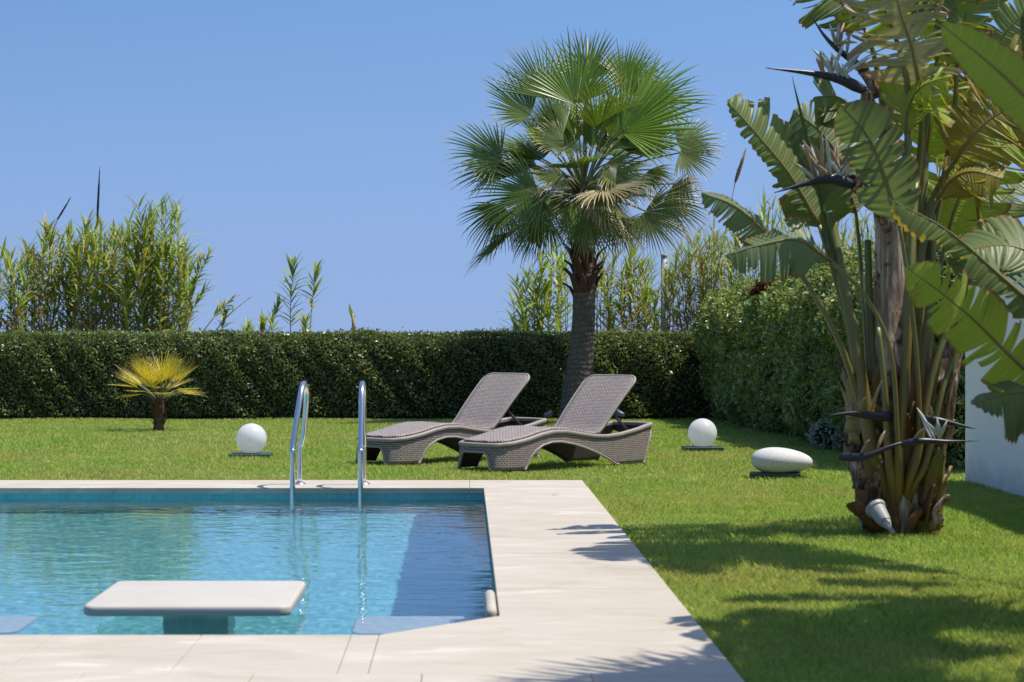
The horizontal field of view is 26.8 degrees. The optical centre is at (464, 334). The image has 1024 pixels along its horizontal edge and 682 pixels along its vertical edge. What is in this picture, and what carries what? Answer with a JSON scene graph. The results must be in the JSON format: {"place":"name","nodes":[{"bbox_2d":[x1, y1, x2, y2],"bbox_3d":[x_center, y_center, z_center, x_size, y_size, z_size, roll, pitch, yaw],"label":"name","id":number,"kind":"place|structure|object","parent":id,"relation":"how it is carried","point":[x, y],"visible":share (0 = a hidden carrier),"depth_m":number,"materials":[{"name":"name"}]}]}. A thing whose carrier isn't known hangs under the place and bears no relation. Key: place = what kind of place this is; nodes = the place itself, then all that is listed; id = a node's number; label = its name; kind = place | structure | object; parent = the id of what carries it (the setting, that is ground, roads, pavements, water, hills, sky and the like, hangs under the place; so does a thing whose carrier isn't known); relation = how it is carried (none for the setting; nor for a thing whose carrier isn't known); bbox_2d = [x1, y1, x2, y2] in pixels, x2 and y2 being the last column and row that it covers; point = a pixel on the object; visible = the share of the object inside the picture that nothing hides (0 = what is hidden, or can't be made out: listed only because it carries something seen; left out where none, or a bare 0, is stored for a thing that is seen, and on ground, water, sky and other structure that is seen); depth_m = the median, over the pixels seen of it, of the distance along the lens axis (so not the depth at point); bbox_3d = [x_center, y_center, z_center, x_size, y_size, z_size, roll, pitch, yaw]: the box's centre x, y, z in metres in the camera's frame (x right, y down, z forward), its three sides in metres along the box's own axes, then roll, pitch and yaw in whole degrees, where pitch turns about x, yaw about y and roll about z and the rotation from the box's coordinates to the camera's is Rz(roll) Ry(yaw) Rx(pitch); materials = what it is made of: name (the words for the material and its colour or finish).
{"place":"outdoors","nodes":[
{"label":"outdoors","id":0,"kind":"place"},
{"bbox_2d":[0,494,483,497],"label":"pool basin","id":1,"kind":"object","parent":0,"point":[251,495],"depth_m":16.18,"materials":[{"name":"tile"}]},
{"bbox_2d":[83,581,305,618],"bbox_3d":[-1.160,1.813,9.400,0.870,1.373,0.920,0,0,0],"label":"pool table","id":2,"kind":"object","parent":1,"relation":"on","point":[196,599],"visible":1,"depth_m":9.18,"materials":[{"name":"stone"}]},
{"bbox_2d":[0,497,497,637],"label":"pool water","id":3,"kind":"structure","parent":1,"relation":"in","point":[372,566],"depth_m":11.82,"materials":[{"name":"blue liquid"}]},
{"bbox_2d":[0,0,1023,337],"label":"sky","id":4,"kind":"structure","parent":0,"point":[310,129],"materials":[{"name":"blue"}]},
{"bbox_2d":[0,416,1023,681],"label":"lawn","id":5,"kind":"structure","parent":0,"point":[686,531],"depth_m":12.51,"materials":[{"name":"plant"}]},
{"bbox_2d":[0,237,49,332],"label":"cane clump","id":6,"kind":"object","parent":5,"relation":"on","point":[19,309],"visible":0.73,"depth_m":34.14,"materials":[{"name":"green plant"}]},
{"bbox_2d":[29,197,70,296],"bbox_3d":[-7.027,-0.539,34.801,1.315,3.383,0.034,0,0,0],"label":"dark spike","id":7,"kind":"object","parent":5,"relation":"on","point":[60,214],"visible":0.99,"depth_m":34.79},
{"bbox_2d":[15,210,87,332],"bbox_3d":[-6.589,-0.419,34.560,1.468,3.141,2.010,0,0,-20],"label":"cane clump","id":8,"kind":"object","parent":5,"relation":"on","point":[51,293],"visible":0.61,"depth_m":34.17,"materials":[{"name":"green plant"}]},
{"bbox_2d":[53,207,137,336],"bbox_3d":[-5.735,-0.471,33.969,1.724,3.245,2.038,0,0,0],"label":"cane clump","id":9,"kind":"object","parent":5,"relation":"on","point":[94,259],"visible":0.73,"depth_m":33.72,"materials":[{"name":"green plant"}]},
{"bbox_2d":[94,167,99,319],"bbox_3d":[-5.868,-0.764,34.201,0.143,3.829,0.042,0,0,0],"label":"dark spike","id":10,"kind":"object","parent":5,"relation":"on","point":[98,194],"visible":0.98,"depth_m":34.19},
{"bbox_2d":[100,192,210,334],"bbox_3d":[-4.845,-0.571,33.490,1.863,3.447,2.017,0,0,0],"label":"cane clump","id":11,"kind":"object","parent":5,"relation":"on","point":[152,295],"visible":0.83,"depth_m":33.22,"materials":[{"name":"green plant"}]},
{"bbox_2d":[109,350,207,430],"bbox_3d":[-3.748,0.673,26.267,1.311,1.013,1.289,0,0,0],"label":"dwarf palm","id":12,"kind":"object","parent":5,"relation":"on","point":[159,409],"visible":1,"depth_m":26.19,"materials":[{"name":"yellow plant"}]},
{"bbox_2d":[169,243,249,331],"bbox_3d":[-3.978,-0.448,32.592,1.487,1.928,0.490,0,0,-7],"label":"cane clump","id":13,"kind":"object","parent":5,"relation":"on","point":[220,307],"visible":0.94,"depth_m":32.59,"materials":[{"name":"green plant"}]},
{"bbox_2d":[229,423,273,456],"bbox_3d":[-2.041,1.005,20.553,0.390,0.314,0.390,0,0,0],"label":"globe lamp","id":14,"kind":"object","parent":5,"relation":"on","point":[251,438],"visible":1,"depth_m":20.45,"materials":[{"name":"white plastic"}]},
{"bbox_2d":[233,308,318,333],"bbox_3d":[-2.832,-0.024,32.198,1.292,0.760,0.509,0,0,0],"label":"cane clump","id":15,"kind":"object","parent":5,"relation":"on","point":[263,322],"visible":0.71,"depth_m":32.19,"materials":[{"name":"green plant"}]},
{"bbox_2d":[267,253,330,332],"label":"cane clump","id":16,"kind":"object","parent":5,"relation":"on","point":[317,269],"visible":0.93,"depth_m":33.00,"materials":[{"name":"green plant"}]},
{"bbox_2d":[349,304,355,330],"bbox_3d":[-1.673,0.242,32.005,0.098,1.415,0.058,0,0,17],"label":"cut cane","id":17,"kind":"object","parent":5,"relation":"on","point":[351,313],"visible":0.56,"depth_m":31.99,"materials":[{"name":"green plant"}]},
{"bbox_2d":[0,326,720,418],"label":"clipped hedge","id":18,"kind":"object","parent":5,"relation":"on","point":[261,374],"visible":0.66,"depth_m":29.90,"materials":[{"name":"green plant"}]},
{"bbox_2d":[355,372,546,463],"bbox_3d":[-0.111,0.761,19.934,2.037,0.798,0.653,0,0,-42],"label":"sun lounger","id":19,"kind":"object","parent":5,"relation":"on","point":[490,400],"visible":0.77,"depth_m":19.92,"materials":[{"name":"wicker"}]},
{"bbox_2d":[498,238,572,338],"bbox_3d":[1.144,-0.212,33.024,1.554,2.728,1.904,0,0,0],"label":"cane clump","id":20,"kind":"object","parent":5,"relation":"on","point":[543,292],"visible":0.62,"depth_m":32.70,"materials":[{"name":"green plant"}]},
{"bbox_2d":[543,410,553,423],"bbox_3d":[1.089,1.074,28.088,0.138,0.192,0.096,0,0,-20],"label":"garden spotlight","id":21,"kind":"object","parent":5,"relation":"on","point":[549,413],"visible":0.99,"depth_m":28.06,"materials":[{"name":"black plastic"}]},
{"bbox_2d":[457,374,652,470],"bbox_3d":[0.814,0.761,19.034,2.037,0.798,0.653,0,0,-42],"label":"sun lounger","id":22,"kind":"object","parent":5,"relation":"on","point":[583,427],"visible":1,"depth_m":19.11,"materials":[{"name":"wicker"}]},
{"bbox_2d":[440,26,730,418],"bbox_3d":[1.698,-1.499,28.848,3.714,5.388,3.345,0,0,29],"label":"fan palm","id":23,"kind":"object","parent":5,"relation":"on","point":[590,212],"visible":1,"depth_m":28.31,"materials":[{"name":"green plant"}]},
{"bbox_2d":[615,409,624,420],"bbox_3d":[2.046,1.074,28.422,0.138,0.192,0.096,0,0,30],"label":"garden spotlight","id":24,"kind":"object","parent":5,"relation":"on","point":[618,412],"visible":0.84,"depth_m":28.40,"materials":[{"name":"grey metal"}]},
{"bbox_2d":[595,240,671,331],"bbox_3d":[2.558,-0.185,33.428,1.764,2.673,1.999,0,0,0],"label":"cane clump","id":25,"kind":"object","parent":5,"relation":"on","point":[645,297],"visible":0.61,"depth_m":33.23,"materials":[{"name":"green plant"}]},
{"bbox_2d":[661,253,667,331],"bbox_3d":[3.056,-0.025,33.000,0.112,2.450,0.112,0,0,0],"label":"lamp post","id":26,"kind":"object","parent":5,"relation":"on","point":[664,258],"visible":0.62,"depth_m":32.96,"materials":[{"name":"grey metal"}]},
{"bbox_2d":[647,217,746,331],"bbox_3d":[3.538,-0.356,32.976,1.864,3.016,1.906,0,0,0],"label":"cane clump","id":27,"kind":"object","parent":5,"relation":"on","point":[704,273],"visible":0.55,"depth_m":32.66,"materials":[{"name":"green plant"}]},
{"bbox_2d":[681,418,723,449],"bbox_3d":[2.404,1.005,21.757,0.390,0.314,0.390,0,0,0],"label":"globe lamp","id":28,"kind":"object","parent":5,"relation":"on","point":[702,433],"visible":1,"depth_m":21.65,"materials":[{"name":"white plastic"}]},
{"bbox_2d":[713,148,746,292],"bbox_3d":[3.823,-0.837,32.501,0.874,3.978,0.063,0,0,0],"label":"reed plume","id":29,"kind":"object","parent":5,"relation":"on","point":[739,168],"visible":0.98,"depth_m":32.49,"materials":[{"name":"plant"}]},
{"bbox_2d":[712,185,793,288],"bbox_3d":[4.500,-0.538,32.069,1.800,3.380,2.029,0,0,0],"label":"cane clump","id":30,"kind":"object","parent":5,"relation":"on","point":[736,246],"visible":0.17,"depth_m":32.06,"materials":[{"name":"green plant"}]},
{"bbox_2d":[749,447,812,476],"bbox_3d":[2.574,1.034,17.501,0.509,0.233,0.334,0,0,8],"label":"pebble lamp","id":31,"kind":"object","parent":5,"relation":"on","point":[775,462],"visible":1,"depth_m":17.39,"materials":[{"name":"plastic"}]},
{"bbox_2d":[807,417,843,450],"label":"silver shrub","id":32,"kind":"object","parent":5,"relation":"on","point":[821,435],"visible":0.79,"depth_m":21.65,"materials":[{"name":"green plant"}]},
{"bbox_2d":[811,209,874,252],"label":"cane clump","id":33,"kind":"object","parent":5,"relation":"on","point":[842,239],"visible":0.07,"depth_m":29.69,"materials":[{"name":"green plant"}]},
{"bbox_2d":[689,220,1023,468],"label":"shrub hedge","id":34,"kind":"object","parent":5,"relation":"on","point":[770,356],"visible":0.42,"depth_m":23.67,"materials":[{"name":"green plant"}]},
{"bbox_2d":[748,278,771,295],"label":"bronze shoot","id":35,"kind":"object","parent":34,"relation":"on","point":[759,288],"visible":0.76,"depth_m":25.14,"materials":[{"name":"brown plant"}]},
{"bbox_2d":[701,0,1023,534],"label":"bird of paradise plant","id":36,"kind":"object","parent":5,"relation":"on","point":[899,386],"visible":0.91,"depth_m":12.60,"materials":[{"name":"green plant"}]},
{"bbox_2d":[865,499,895,534],"bbox_3d":[2.379,1.045,12.345,0.125,0.196,0.222,0,0,-8],"label":"floodlight","id":37,"kind":"object","parent":5,"relation":"on","point":[876,511],"visible":1,"depth_m":12.33,"materials":[{"name":"grey plastic"}]},
{"bbox_2d":[887,0,1023,443],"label":"bird of paradise plant","id":38,"kind":"object","parent":5,"relation":"on","point":[992,67],"visible":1,"depth_m":8.99,"materials":[{"name":"green plant"}]},
{"bbox_2d":[965,266,1023,496],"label":"garden wall","id":39,"kind":"structure","parent":5,"relation":"on","point":[994,457],"depth_m":16.40,"materials":[{"name":"white paint"}]},
{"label":"deck bed","id":40,"kind":"structure","parent":0,"visible":0},
{"bbox_2d":[0,480,744,681],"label":"pool deck","id":41,"kind":"structure","parent":40,"relation":"on","point":[584,592],"depth_m":8.19,"materials":[{"name":"stone"}]},
{"bbox_2d":[289,381,369,498],"bbox_3d":[-1.026,1.250,16.290,0.595,1.799,0.600,0,0,0],"label":"pool ladder","id":42,"kind":"object","parent":41,"relation":"attached to","point":[362,445],"visible":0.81,"depth_m":16.16,"materials":[{"name":"metal"}]},
{"bbox_2d":[484,590,496,617],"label":"stone block","id":43,"kind":"structure","parent":41,"relation":"on","point":[490,604],"depth_m":9.19,"materials":[{"name":"stone"}]}
]}

